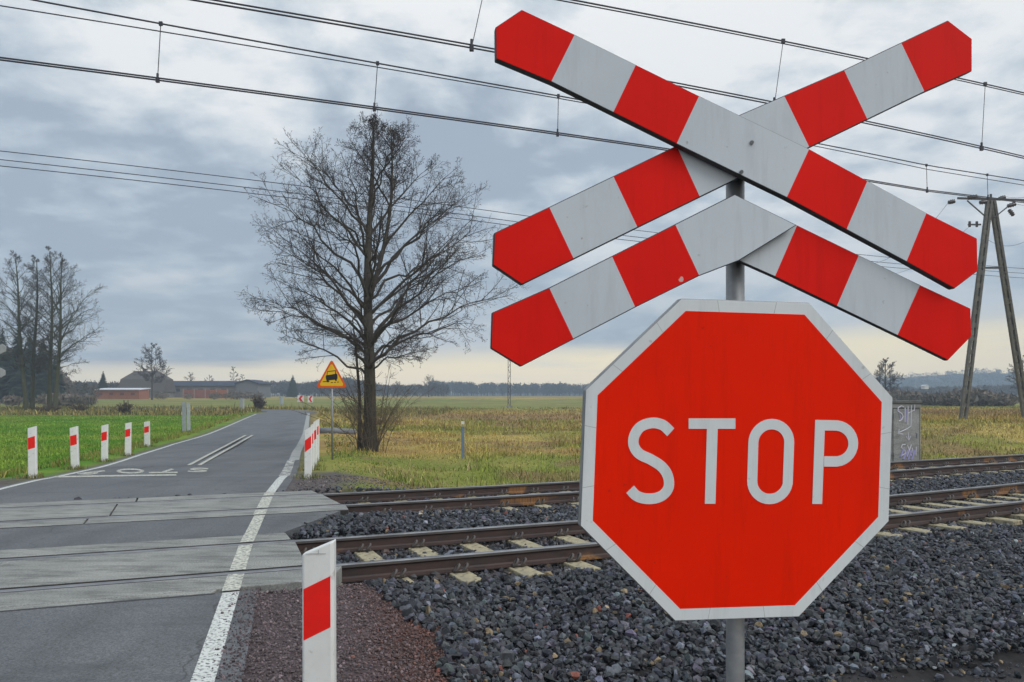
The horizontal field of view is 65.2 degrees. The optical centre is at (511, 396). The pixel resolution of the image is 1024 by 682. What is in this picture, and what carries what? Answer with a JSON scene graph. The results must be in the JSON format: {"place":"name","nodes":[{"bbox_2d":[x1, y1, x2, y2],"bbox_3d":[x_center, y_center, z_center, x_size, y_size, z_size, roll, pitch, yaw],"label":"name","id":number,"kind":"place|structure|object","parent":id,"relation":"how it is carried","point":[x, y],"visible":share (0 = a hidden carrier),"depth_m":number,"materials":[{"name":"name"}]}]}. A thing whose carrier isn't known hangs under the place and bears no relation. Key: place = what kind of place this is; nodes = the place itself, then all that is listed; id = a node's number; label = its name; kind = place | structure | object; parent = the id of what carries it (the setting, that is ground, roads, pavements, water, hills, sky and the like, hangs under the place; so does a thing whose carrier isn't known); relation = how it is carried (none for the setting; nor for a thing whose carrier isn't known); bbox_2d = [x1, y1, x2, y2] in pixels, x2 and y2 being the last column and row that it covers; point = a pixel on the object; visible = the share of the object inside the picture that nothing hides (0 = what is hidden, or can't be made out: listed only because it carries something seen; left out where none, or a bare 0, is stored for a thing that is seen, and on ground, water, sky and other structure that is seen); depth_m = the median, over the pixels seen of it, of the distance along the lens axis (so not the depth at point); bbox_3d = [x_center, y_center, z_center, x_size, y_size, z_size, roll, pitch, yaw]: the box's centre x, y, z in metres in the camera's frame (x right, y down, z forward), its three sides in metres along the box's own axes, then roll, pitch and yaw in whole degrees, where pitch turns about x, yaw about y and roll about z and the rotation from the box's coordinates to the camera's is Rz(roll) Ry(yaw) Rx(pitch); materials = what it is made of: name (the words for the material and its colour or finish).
{"place":"outdoors","nodes":[
{"label":"outdoors","id":0,"kind":"place"},
{"bbox_2d":[0,590,257,681],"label":"road","id":1,"kind":"structure","parent":0,"point":[157,640],"depth_m":5.44,"materials":[{"name":"asphalt"}]},
{"bbox_2d":[0,593,214,611],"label":"road joint","id":2,"kind":"object","parent":1,"relation":"on","point":[107,602],"visible":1,"depth_m":6.43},
{"bbox_2d":[190,591,238,681],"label":"road marking","id":3,"kind":"object","parent":1,"relation":"on","point":[219,626],"visible":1,"depth_m":5.40,"materials":[{"name":"paint"}]},
{"bbox_2d":[0,410,259,477],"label":"lawn grass","id":4,"kind":"structure","parent":0,"point":[92,451],"depth_m":44.85,"materials":[{"name":"plant"}]},
{"bbox_2d":[0,407,315,503],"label":"road","id":5,"kind":"structure","parent":0,"point":[266,449],"depth_m":19.01,"materials":[{"name":"asphalt"}]},
{"bbox_2d":[50,474,175,477],"bbox_3d":[-8.425,1.685,17.049,2.449,0.036,0.516,0,0,-15],"label":"road marking","id":6,"kind":"object","parent":5,"relation":"on","point":[118,475],"visible":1,"depth_m":17.12,"materials":[{"name":"paint"}]},
{"bbox_2d":[0,414,255,489],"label":"road marking","id":7,"kind":"object","parent":5,"relation":"on","point":[114,462],"visible":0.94,"depth_m":21.75,"materials":[{"name":"paint"}]},
{"bbox_2d":[188,435,252,464],"bbox_3d":[-11.066,1.913,31.540,0.475,0.218,21.656,0,0,-15],"label":"road marking","id":8,"kind":"object","parent":5,"relation":"on","point":[195,461],"visible":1,"depth_m":27.22,"materials":[{"name":"paint"}]},
{"bbox_2d":[266,476,286,491],"bbox_3d":[-4.515,1.671,15.431,0.157,0.033,3.223,0,0,-12],"label":"road marking","id":9,"kind":"object","parent":5,"relation":"on","point":[276,484],"visible":1,"depth_m":15.05,"materials":[{"name":"paint"}]},
{"bbox_2d":[279,460,294,475],"bbox_3d":[-5.632,1.766,20.138,0.230,0.164,6.523,0,0,-14],"label":"road marking","id":10,"kind":"object","parent":5,"relation":"on","point":[287,468],"visible":1,"depth_m":19.77,"materials":[{"name":"paint"}]},
{"bbox_2d":[289,413,309,459],"bbox_3d":[-13.651,1.876,53.025,0.412,0.314,61.240,0,0,-14],"label":"road marking","id":11,"kind":"object","parent":5,"relation":"on","point":[296,453],"visible":0.82,"depth_m":32.78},
{"bbox_2d":[0,511,339,549],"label":"road","id":12,"kind":"structure","parent":0,"point":[290,524],"depth_m":9.91,"materials":[{"name":"concrete"}]},
{"bbox_2d":[0,519,86,528],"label":"crossing panel","id":13,"kind":"object","parent":12,"relation":"on","point":[43,523],"visible":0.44,"depth_m":10.41,"materials":[{"name":"concrete"}]},
{"bbox_2d":[0,533,290,558],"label":"crossing panel","id":14,"kind":"object","parent":12,"relation":"on","point":[87,549],"visible":0.48,"depth_m":8.82,"materials":[{"name":"concrete"}]},
{"bbox_2d":[85,505,348,523],"bbox_3d":[-4.037,1.732,11.272,3.474,0.160,0.488,0,0,-22],"label":"crossing panel","id":15,"kind":"object","parent":12,"relation":"on","point":[343,510],"visible":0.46,"depth_m":11.15,"materials":[{"name":"concrete"}]},
{"bbox_2d":[244,515,264,534],"bbox_3d":[-3.331,1.654,10.391,0.146,0.001,1.622,0,0,-14],"label":"road marking","id":16,"kind":"object","parent":12,"relation":"on","point":[254,525],"visible":1,"depth_m":10.27,"materials":[{"name":"paint"}]},
{"bbox_2d":[203,583,495,681],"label":"gravel","id":17,"kind":"structure","parent":0,"point":[399,654],"depth_m":5.47,"materials":[{"name":"gravel"}]},
{"bbox_2d":[291,475,433,490],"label":"gravel","id":18,"kind":"structure","parent":0,"point":[325,483],"depth_m":15.82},
{"bbox_2d":[0,394,1023,681],"bbox_3d":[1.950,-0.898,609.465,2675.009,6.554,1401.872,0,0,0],"label":"ground","id":19,"kind":"structure","parent":0,"point":[1012,658],"depth_m":24.26,"materials":[{"name":"plant"}]},
{"bbox_2d":[0,329,11,402],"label":"spruce tree","id":20,"kind":"object","parent":19,"relation":"on","point":[2,364],"visible":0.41,"depth_m":164.05,"materials":[{"name":"plant"}]},
{"bbox_2d":[0,325,30,401],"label":"spruce tree","id":21,"kind":"object","parent":19,"relation":"on","point":[14,385],"visible":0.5,"depth_m":163.38,"materials":[{"name":"plant"}]},
{"bbox_2d":[0,250,57,410],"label":"bare tree","id":22,"kind":"object","parent":19,"relation":"on","point":[22,364],"visible":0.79,"depth_m":103.83,"materials":[{"name":"brown plant"}]},
{"bbox_2d":[23,331,38,389],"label":"spruce tree","id":23,"kind":"object","parent":19,"relation":"on","point":[29,348],"visible":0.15,"depth_m":167.11,"materials":[{"name":"plant"}]},
{"bbox_2d":[28,426,37,477],"bbox_3d":[-9.902,1.271,16.524,0.157,1.322,0.079,-1,0,-11],"label":"delineator post","id":24,"kind":"object","parent":19,"relation":"on","point":[32,453],"visible":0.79,"depth_m":16.49,"materials":[{"name":"white plastic"}]},
{"bbox_2d":[2,254,67,409],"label":"bare tree","id":25,"kind":"object","parent":19,"relation":"on","point":[32,391],"visible":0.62,"depth_m":105.78,"materials":[{"name":"grey plant"}]},
{"bbox_2d":[28,335,53,402],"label":"spruce tree","id":26,"kind":"object","parent":19,"relation":"on","point":[41,379],"visible":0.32,"depth_m":158.50,"materials":[{"name":"plant"}]},
{"bbox_2d":[0,390,98,406],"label":"scrub","id":27,"kind":"object","parent":19,"relation":"on","point":[64,399],"visible":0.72,"depth_m":128.85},
{"bbox_2d":[13,246,93,405],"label":"bare tree","id":28,"kind":"object","parent":19,"relation":"on","point":[49,388],"visible":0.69,"depth_m":104.84,"materials":[{"name":"brown plant"}]},
{"bbox_2d":[7,347,99,397],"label":"woodland","id":29,"kind":"object","parent":19,"relation":"on","point":[66,379],"visible":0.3,"depth_m":191.62,"materials":[{"name":"plant"}]},
{"bbox_2d":[43,358,67,393],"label":"spruce tree","id":30,"kind":"object","parent":19,"relation":"on","point":[62,390],"visible":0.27,"depth_m":159.48,"materials":[{"name":"plant"}]},
{"bbox_2d":[6,252,107,409],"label":"bare tree","id":31,"kind":"object","parent":19,"relation":"on","point":[60,337],"visible":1,"depth_m":102.69,"materials":[{"name":"brown plant"}]},
{"bbox_2d":[0,504,115,521],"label":"crossing panel","id":32,"kind":"object","parent":19,"relation":"on","point":[43,513],"visible":0.49,"depth_m":11.40,"materials":[{"name":"concrete"}]},
{"bbox_2d":[0,498,136,507],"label":"crossing panel","id":33,"kind":"object","parent":19,"relation":"on","point":[54,503],"visible":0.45,"depth_m":12.48,"materials":[{"name":"concrete"}]},
{"bbox_2d":[70,426,79,468],"bbox_3d":[-10.728,1.379,19.625,0.176,1.308,0.088,-2,1,-11],"label":"delineator post","id":34,"kind":"object","parent":19,"relation":"on","point":[74,444],"visible":0.79,"depth_m":19.59,"materials":[{"name":"white plastic"}]},
{"bbox_2d":[69,380,119,394],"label":"woodland","id":35,"kind":"object","parent":19,"relation":"on","point":[110,384],"visible":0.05,"depth_m":305.53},
{"bbox_2d":[101,424,108,461],"bbox_3d":[-11.572,1.441,22.727,0.170,1.317,0.085,1,0,-11],"label":"delineator post","id":36,"kind":"object","parent":19,"relation":"on","point":[104,440],"visible":0.79,"depth_m":22.69,"materials":[{"name":"white plastic"}]},
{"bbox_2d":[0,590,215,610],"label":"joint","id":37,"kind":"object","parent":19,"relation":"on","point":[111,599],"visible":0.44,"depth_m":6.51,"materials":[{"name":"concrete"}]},
{"bbox_2d":[95,388,150,398],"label":"brick shed","id":38,"kind":"structure","parent":19,"relation":"on","point":[123,393],"depth_m":222.00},
{"bbox_2d":[113,400,133,412],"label":"bare shrub","id":39,"kind":"object","parent":19,"relation":"on","point":[125,408],"visible":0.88,"depth_m":91.88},
{"bbox_2d":[125,422,131,455],"bbox_3d":[-12.300,1.480,25.631,0.179,1.322,0.090,1,0,-11],"label":"delineator post","id":40,"kind":"object","parent":19,"relation":"on","point":[128,433],"visible":0.79,"depth_m":25.59,"materials":[{"name":"white plastic"}]},
{"bbox_2d":[118,369,175,397],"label":"barn","id":41,"kind":"structure","parent":19,"relation":"on","point":[166,384],"depth_m":251.24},
{"bbox_2d":[144,421,149,446],"bbox_3d":[-14.611,1.616,32.032,0.208,1.281,0.104,-1,0,-11],"label":"delineator post","id":42,"kind":"object","parent":19,"relation":"on","point":[147,432],"visible":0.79,"depth_m":31.98,"materials":[{"name":"white plastic"}]},
{"bbox_2d":[0,542,301,589],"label":"crossing panel","id":43,"kind":"object","parent":19,"relation":"on","point":[17,574],"visible":0.65,"depth_m":7.83,"materials":[{"name":"concrete"}]},
{"bbox_2d":[230,544,252,569],"bbox_3d":[-2.788,1.649,8.259,0.145,0.001,1.354,0,0,-15],"label":"road marking","id":44,"kind":"object","parent":43,"relation":"on","point":[240,559],"visible":1,"depth_m":8.20,"materials":[{"name":"paint"}]},
{"bbox_2d":[133,343,171,399],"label":"bare tree","id":45,"kind":"object","parent":19,"relation":"on","point":[153,371],"visible":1,"depth_m":209.82,"materials":[{"name":"grey wood"}]},
{"bbox_2d":[12,444,328,479],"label":"verge grass","id":46,"kind":"structure","parent":19,"relation":"on","point":[122,454],"depth_m":19.22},
{"bbox_2d":[0,566,341,607],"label":"crossing panel","id":47,"kind":"object","parent":19,"relation":"on","point":[278,580],"visible":0.52,"depth_m":6.92,"materials":[{"name":"concrete"}]},
{"bbox_2d":[222,573,243,590],"bbox_3d":[-2.479,1.649,7.124,0.145,0.001,0.673,0,0,-15],"label":"road marking","id":48,"kind":"object","parent":47,"relation":"on","point":[233,581],"visible":1,"depth_m":7.10,"materials":[{"name":"paint"}]},
{"bbox_2d":[182,402,190,430],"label":"roadside board","id":49,"kind":"object","parent":19,"relation":"on","point":[184,417],"visible":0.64,"depth_m":45.99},
{"bbox_2d":[182,389,227,397],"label":"brick wall","id":50,"kind":"structure","parent":19,"relation":"on","point":[200,393],"depth_m":240.05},
{"bbox_2d":[153,390,264,399],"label":"scrub","id":51,"kind":"object","parent":19,"relation":"on","point":[229,395],"visible":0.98,"depth_m":212.60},
{"bbox_2d":[174,379,271,397],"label":"farm hall","id":52,"kind":"structure","parent":19,"relation":"on","point":[253,386],"depth_m":262.00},
{"bbox_2d":[111,494,339,515],"bbox_3d":[-4.354,1.732,12.323,3.184,0.160,1.327,0,0,-22],"label":"crossing panel","id":53,"kind":"object","parent":19,"relation":"on","point":[203,505],"visible":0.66,"depth_m":12.25,"materials":[{"name":"concrete"}]},
{"bbox_2d":[257,497,271,507],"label":"road marking","id":54,"kind":"object","parent":53,"relation":"on","point":[264,502],"visible":1,"depth_m":12.46,"materials":[{"name":"paint"}]},
{"bbox_2d":[137,490,317,501],"bbox_3d":[-4.700,1.732,13.350,2.813,0.160,0.500,0,0,-23],"label":"crossing panel","id":55,"kind":"object","parent":19,"relation":"on","point":[219,496],"visible":0.42,"depth_m":13.23,"materials":[{"name":"concrete"}]},
{"bbox_2d":[0,403,456,415],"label":"meadow grass","id":56,"kind":"structure","parent":19,"relation":"on","point":[98,410],"depth_m":96.09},
{"bbox_2d":[251,394,266,408],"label":"bare shrub","id":57,"kind":"object","parent":19,"relation":"on","point":[258,402],"visible":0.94,"depth_m":103.68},
{"bbox_2d":[285,376,298,396],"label":"spruce tree","id":58,"kind":"object","parent":19,"relation":"on","point":[292,391],"visible":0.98,"depth_m":328.67,"materials":[{"name":"plant"}]},
{"bbox_2d":[304,426,311,478],"bbox_3d":[-4.183,1.264,16.419,0.149,1.330,0.075,0,1,-11],"label":"delineator post","id":59,"kind":"object","parent":19,"relation":"on","point":[308,451],"visible":0.79,"depth_m":16.38,"materials":[{"name":"white plastic"}]},
{"bbox_2d":[311,422,316,466],"bbox_3d":[-5.111,1.348,20.618,0.161,1.419,0.081,0,1,-11],"label":"delineator post","id":60,"kind":"object","parent":19,"relation":"on","point":[315,442],"visible":0.41,"depth_m":20.59,"materials":[{"name":"white plastic"}]},
{"bbox_2d":[302,539,335,681],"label":"delineator post","id":61,"kind":"object","parent":19,"relation":"on","point":[318,613],"visible":1,"depth_m":4.14,"materials":[{"name":"white plastic"}]},
{"bbox_2d":[301,547,341,587],"bbox_3d":[-2.086,1.875,8.552,0.287,0.300,2.499,0,0,-23],"label":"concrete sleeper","id":62,"kind":"object","parent":19,"relation":"on","point":[304,551],"visible":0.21,"depth_m":9.11,"materials":[{"name":"concrete"}]},
{"bbox_2d":[0,500,1023,592],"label":"rail","id":63,"kind":"object","parent":62,"relation":"on","point":[385,569],"visible":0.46,"depth_m":8.49,"materials":[{"name":"metal"}]},
{"bbox_2d":[317,361,345,459],"bbox_3d":[-5.348,0.501,23.739,0.843,3.134,0.086,0,0,-6],"label":"warning sign","id":64,"kind":"object","parent":19,"relation":"on","point":[331,377],"visible":0.91,"depth_m":23.71,"materials":[{"name":"metal"}]},
{"bbox_2d":[319,427,355,433],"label":"culvert pipe","id":65,"kind":"object","parent":19,"relation":"on","point":[328,430],"visible":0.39,"depth_m":44.11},
{"bbox_2d":[317,309,395,449],"bbox_3d":[-5.853,-0.566,30.582,3.009,5.620,2.628,0,0,34],"label":"bare tree","id":66,"kind":"object","parent":19,"relation":"on","point":[359,404],"visible":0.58,"depth_m":30.50,"materials":[{"name":"brown wood"}]},
{"bbox_2d":[265,377,450,396],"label":"woodland","id":67,"kind":"object","parent":19,"relation":"on","point":[282,387],"visible":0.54,"depth_m":450.24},
{"bbox_2d":[293,361,431,451],"bbox_3d":[-5.547,0.593,30.436,5.220,3.907,5.868,0,0,0],"label":"bare shrub","id":68,"kind":"object","parent":19,"relation":"on","point":[358,416],"visible":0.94,"depth_m":30.10,"materials":[{"name":"brown plant"}]},
{"bbox_2d":[234,103,529,451],"bbox_3d":[-5.054,-4.291,30.843,10.310,13.337,10.162,0,0,-30],"label":"bare tree","id":69,"kind":"object","parent":19,"relation":"on","point":[370,280],"visible":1,"depth_m":30.08,"materials":[{"name":"brown wood"}]},
{"bbox_2d":[351,543,413,582],"bbox_3d":[-1.478,1.875,8.811,0.287,0.300,2.499,0,0,-23],"label":"concrete sleeper","id":70,"kind":"object","parent":19,"relation":"on","point":[361,553],"visible":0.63,"depth_m":9.07,"materials":[{"name":"concrete"}]},
{"bbox_2d":[403,539,480,584],"bbox_3d":[-0.873,1.875,9.074,0.287,0.300,2.499,0,0,-24],"label":"concrete sleeper","id":71,"kind":"object","parent":19,"relation":"on","point":[463,574],"visible":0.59,"depth_m":8.29,"materials":[{"name":"concrete"}]},
{"bbox_2d":[460,491,518,510],"bbox_3d":[-0.489,1.875,14.008,0.287,0.300,2.499,0,0,-25],"label":"concrete sleeper","id":72,"kind":"object","parent":19,"relation":"on","point":[506,506],"visible":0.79,"depth_m":13.22,"materials":[{"name":"concrete"}]},
{"bbox_2d":[453,535,543,578],"bbox_3d":[-0.269,1.875,9.340,0.287,0.300,2.499,0,0,-24],"label":"concrete sleeper","id":73,"kind":"object","parent":19,"relation":"on","point":[517,568],"visible":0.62,"depth_m":8.55,"materials":[{"name":"concrete"}]},
{"bbox_2d":[427,379,588,395],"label":"woodland","id":74,"kind":"object","parent":19,"relation":"on","point":[493,388],"visible":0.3,"depth_m":647.64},
{"bbox_2d":[0,482,1023,560],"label":"rail","id":75,"kind":"object","parent":19,"relation":"on","point":[431,538],"visible":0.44,"depth_m":10.00,"materials":[{"name":"metal"}]},
{"bbox_2d":[0,461,1023,522],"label":"rail","id":76,"kind":"object","parent":19,"relation":"on","point":[490,501],"visible":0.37,"depth_m":13.20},
{"bbox_2d":[0,454,1023,508],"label":"rail","id":77,"kind":"object","parent":19,"relation":"on","point":[386,495],"visible":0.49,"depth_m":14.73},
{"bbox_2d":[493,489,550,508],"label":"concrete sleeper","id":78,"kind":"object","parent":19,"relation":"on","point":[538,503],"visible":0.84,"depth_m":13.52,"materials":[{"name":"concrete"}]},
{"bbox_2d":[74,461,1023,681],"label":"ballast","id":79,"kind":"structure","parent":19,"relation":"on","point":[996,567],"depth_m":7.15,"materials":[{"name":"gravel"}]},
{"bbox_2d":[505,532,600,570],"bbox_3d":[0.334,1.875,9.611,0.287,0.300,2.499,0,0,-24],"label":"concrete sleeper","id":80,"kind":"object","parent":19,"relation":"on","point":[572,562],"visible":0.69,"depth_m":8.85,"materials":[{"name":"concrete"}]},
{"bbox_2d":[544,528,611,558],"bbox_3d":[0.934,1.875,9.886,0.287,0.300,2.499,0,0,-25],"label":"concrete sleeper","id":81,"kind":"object","parent":19,"relation":"on","point":[565,536],"visible":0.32,"depth_m":10.36,"materials":[{"name":"concrete"}]},
{"bbox_2d":[316,405,1023,430],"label":"meadow grass","id":82,"kind":"structure","parent":19,"relation":"on","point":[1003,412],"depth_m":70.22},
{"bbox_2d":[490,10,976,681],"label":"level crossing sign","id":83,"kind":"object","parent":19,"relation":"on","point":[734,460],"visible":1,"depth_m":2.00,"materials":[{"name":"metal"}]},
{"bbox_2d":[874,357,903,391],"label":"bare tree","id":84,"kind":"object","parent":19,"relation":"on","point":[885,381],"visible":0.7,"depth_m":149.70,"materials":[{"name":"plant"}]},
{"bbox_2d":[890,400,921,461],"bbox_3d":[11.098,1.244,22.896,0.942,2.281,0.684,0,0,-7],"label":"trackside cabinet","id":85,"kind":"object","parent":19,"relation":"on","point":[906,432],"visible":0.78,"depth_m":22.58,"materials":[{"name":"metal"}]},
{"bbox_2d":[884,520,935,533],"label":"concrete sleeper","id":86,"kind":"object","parent":19,"relation":"on","point":[902,527],"visible":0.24,"depth_m":11.07,"materials":[{"name":"concrete"}]},
{"bbox_2d":[886,388,940,405],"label":"scrub","id":87,"kind":"object","parent":19,"relation":"on","point":[925,397],"visible":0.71,"depth_m":140.75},
{"bbox_2d":[889,509,990,525],"bbox_3d":[6.267,1.875,12.540,0.287,0.300,2.499,0,0,-28],"label":"concrete sleeper","id":88,"kind":"object","parent":19,"relation":"on","point":[966,521],"visible":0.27,"depth_m":11.75,"materials":[{"name":"concrete"}]},
{"bbox_2d":[916,517,965,529],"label":"concrete sleeper","id":89,"kind":"object","parent":19,"relation":"on","point":[935,523],"visible":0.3,"depth_m":11.41,"materials":[{"name":"concrete"}]},
{"bbox_2d":[884,384,1017,395],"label":"woodland","id":90,"kind":"object","parent":19,"relation":"on","point":[997,388],"visible":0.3,"depth_m":468.61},
{"bbox_2d":[889,499,1022,524],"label":"concrete sleeper","id":91,"kind":"object","parent":19,"relation":"on","point":[992,518],"visible":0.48,"depth_m":12.08,"materials":[{"name":"concrete"}]},
{"bbox_2d":[936,495,984,505],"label":"concrete sleeper","id":92,"kind":"object","parent":19,"relation":"on","point":[949,499],"visible":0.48,"depth_m":13.92,"materials":[{"name":"concrete"}]},
{"bbox_2d":[913,497,1023,519],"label":"concrete sleeper","id":93,"kind":"object","parent":19,"relation":"on","point":[1014,514],"visible":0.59,"depth_m":13.29,"materials":[{"name":"concrete"}]},
{"bbox_2d":[932,388,1018,405],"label":"scrub","id":94,"kind":"object","parent":19,"relation":"on","point":[981,397],"visible":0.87,"depth_m":129.30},
{"bbox_2d":[959,492,1009,502],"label":"concrete sleeper","id":95,"kind":"object","parent":19,"relation":"on","point":[971,497],"visible":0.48,"depth_m":14.31,"materials":[{"name":"concrete"}]},
{"bbox_2d":[948,194,1023,418],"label":"power pole","id":96,"kind":"object","parent":19,"relation":"on","point":[990,214],"visible":0.9,"depth_m":55.01,"materials":[{"name":"concrete"}]},
{"bbox_2d":[2,166,1018,277],"bbox_3d":[8.907,-8.231,42.091,96.181,0.944,3.356,0,0,-25],"label":"telegraph wire","id":97,"kind":"object","parent":96,"relation":"attached to","point":[305,199],"visible":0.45,"depth_m":31.03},
{"bbox_2d":[0,159,1023,273],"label":"telegraph wire","id":98,"kind":"object","parent":96,"relation":"attached to","point":[305,194],"visible":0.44,"depth_m":31.08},
{"bbox_2d":[1,151,1023,268],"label":"telegraph wire","id":99,"kind":"object","parent":96,"relation":"attached to","point":[318,188],"visible":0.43,"depth_m":31.26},
{"bbox_2d":[976,490,1023,500],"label":"concrete sleeper","id":100,"kind":"object","parent":19,"relation":"on","point":[995,495],"visible":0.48,"depth_m":14.62,"materials":[{"name":"concrete"}]},
{"bbox_2d":[0,0,1023,202],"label":"overhead line","id":101,"kind":"object","parent":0,"point":[373,108],"visible":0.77,"depth_m":13.10,"materials":[{"name":"metal"}]},
{"bbox_2d":[0,0,1023,393],"label":"sky","id":102,"kind":"structure","parent":0,"point":[171,260],"materials":[{"name":"grey"}]},
{"bbox_2d":[190,0,1023,158],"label":"overhead line","id":103,"kind":"object","parent":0,"point":[981,147],"visible":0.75,"depth_m":10.48,"materials":[{"name":"metal"}]},
{"bbox_2d":[324,415,1023,489],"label":"meadow grass","id":104,"kind":"structure","parent":0,"point":[441,445],"depth_m":31.68,"materials":[{"name":"plant"}]},
{"bbox_2d":[451,373,1019,394],"bbox_3d":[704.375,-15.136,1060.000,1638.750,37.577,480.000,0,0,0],"label":"hills","id":105,"kind":"structure","parent":0,"point":[936,379],"depth_m":1033.49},
{"bbox_2d":[875,368,1015,388],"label":"hill woodland","id":106,"kind":"object","parent":105,"relation":"on","point":[974,381],"visible":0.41,"depth_m":1028.08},
{"bbox_2d":[532,603,1023,681],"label":"gravel","id":107,"kind":"structure","parent":0,"point":[897,666],"depth_m":6.31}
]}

